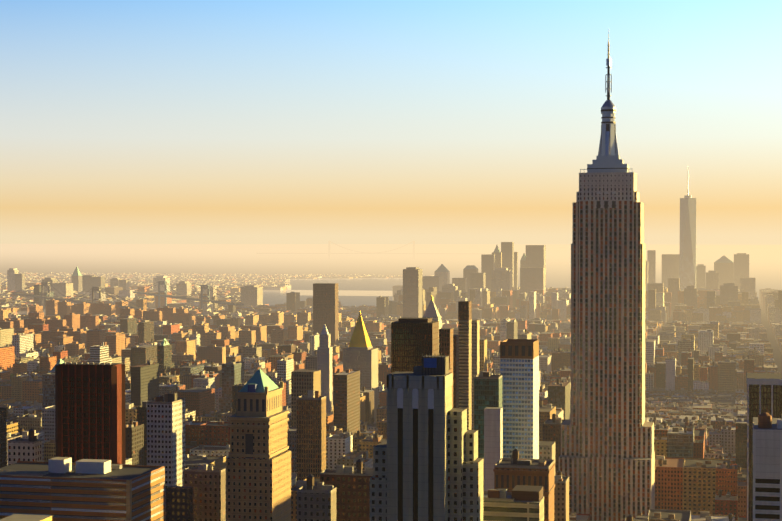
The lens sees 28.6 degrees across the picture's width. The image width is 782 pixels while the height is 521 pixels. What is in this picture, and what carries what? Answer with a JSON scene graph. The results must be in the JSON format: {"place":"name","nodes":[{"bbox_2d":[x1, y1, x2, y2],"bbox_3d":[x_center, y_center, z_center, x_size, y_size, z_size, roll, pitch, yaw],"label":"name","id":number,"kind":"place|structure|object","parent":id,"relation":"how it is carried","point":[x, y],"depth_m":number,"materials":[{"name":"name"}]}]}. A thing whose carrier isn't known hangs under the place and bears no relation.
{"place":"outdoors","nodes":[
{"label":"outdoors","id":0,"kind":"place"},
{"bbox_2d":[0,457,164,520],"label":"striped office block","id":1,"kind":"structure","parent":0,"point":[59,489],"depth_m":832.59,"materials":[{"name":"brown concrete"}]},
{"bbox_2d":[7,369,372,520],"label":"high-rise buildings","id":2,"kind":"structure","parent":0,"point":[339,493],"depth_m":953.00,"materials":[{"name":"beige concrete"}]},
{"bbox_2d":[0,299,499,364],"bbox_3d":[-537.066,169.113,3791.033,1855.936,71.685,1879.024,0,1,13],"label":"city buildings","id":3,"kind":"structure","parent":0,"point":[67,334],"depth_m":3533.07,"materials":[{"name":"brown brick"}]},
{"bbox_2d":[0,244,781,402],"bbox_3d":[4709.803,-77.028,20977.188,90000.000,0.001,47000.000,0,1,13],"label":"ground","id":4,"kind":"structure","parent":0,"point":[160,258],"depth_m":18489.05,"materials":[{"name":"beige"}]},
{"bbox_2d":[55,362,125,463],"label":"high-rise building","id":5,"kind":"structure","parent":4,"relation":"on","point":[89,410],"depth_m":964.85,"materials":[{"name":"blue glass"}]},
{"bbox_2d":[12,281,243,310],"bbox_3d":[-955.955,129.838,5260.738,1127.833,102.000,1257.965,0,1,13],"label":"bridges","id":6,"kind":"structure","parent":4,"relation":"on","point":[162,283],"depth_m":5246.58,"materials":[{"name":"grey metal"}]},
{"bbox_2d":[226,369,290,520],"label":"skyscraper","id":7,"kind":"structure","parent":4,"relation":"on","point":[258,473],"depth_m":837.28,"materials":[{"name":"beige stone"}]},
{"bbox_2d":[10,347,703,424],"bbox_3d":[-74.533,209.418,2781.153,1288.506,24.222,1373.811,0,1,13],"label":"park trees","id":8,"kind":"object","parent":4,"relation":"on","point":[561,349],"depth_m":2729.98,"materials":[{"name":"green plant"}]},
{"bbox_2d":[0,180,754,317],"bbox_3d":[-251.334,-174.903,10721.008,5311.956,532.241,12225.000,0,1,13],"label":"distant buildings","id":9,"kind":"structure","parent":4,"relation":"on","point":[682,271],"depth_m":5726.55,"materials":[{"name":"grey concrete"}]},
{"bbox_2d":[313,283,441,422],"bbox_3d":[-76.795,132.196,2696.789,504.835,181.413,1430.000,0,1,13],"label":"towers","id":10,"kind":"structure","parent":4,"relation":"on","point":[360,352],"depth_m":2069.14,"materials":[{"name":"beige concrete"}]},
{"bbox_2d":[0,272,781,520],"bbox_3d":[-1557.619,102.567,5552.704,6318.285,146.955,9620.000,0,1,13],"label":"city blocks","id":11,"kind":"structure","parent":4,"relation":"on","point":[706,355],"depth_m":2559.53,"materials":[{"name":"brown concrete"}]},
{"bbox_2d":[370,353,483,520],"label":"skyscraper","id":12,"kind":"structure","parent":4,"relation":"on","point":[428,464],"depth_m":654.25,"materials":[{"name":"grey concrete"}]},
{"bbox_2d":[391,301,568,520],"bbox_3d":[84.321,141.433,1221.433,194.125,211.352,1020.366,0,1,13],"label":"skyscrapers","id":13,"kind":"structure","parent":4,"relation":"on","point":[522,481],"depth_m":1062.38,"materials":[{"name":"brown concrete"}]},
{"bbox_2d":[746,373,781,520],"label":"towers","id":14,"kind":"structure","parent":4,"relation":"on","point":[764,446],"depth_m":680.64,"materials":[{"name":"grey concrete"}]},
{"bbox_2d":[0,0,781,244],"label":"sky","id":15,"kind":"structure","parent":0,"point":[122,121],"materials":[{"name":"blue"}]},
{"bbox_2d":[8,262,781,314],"bbox_3d":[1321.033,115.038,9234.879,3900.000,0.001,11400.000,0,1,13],"label":"water","id":16,"kind":"structure","parent":0,"point":[356,292],"depth_m":8485.74,"materials":[{"name":"white liquid"}]},
{"bbox_2d":[559,29,654,520],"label":"skyscraper","id":17,"kind":"structure","parent":0,"point":[607,461],"depth_m":1291.76,"materials":[{"name":"beige stone"}]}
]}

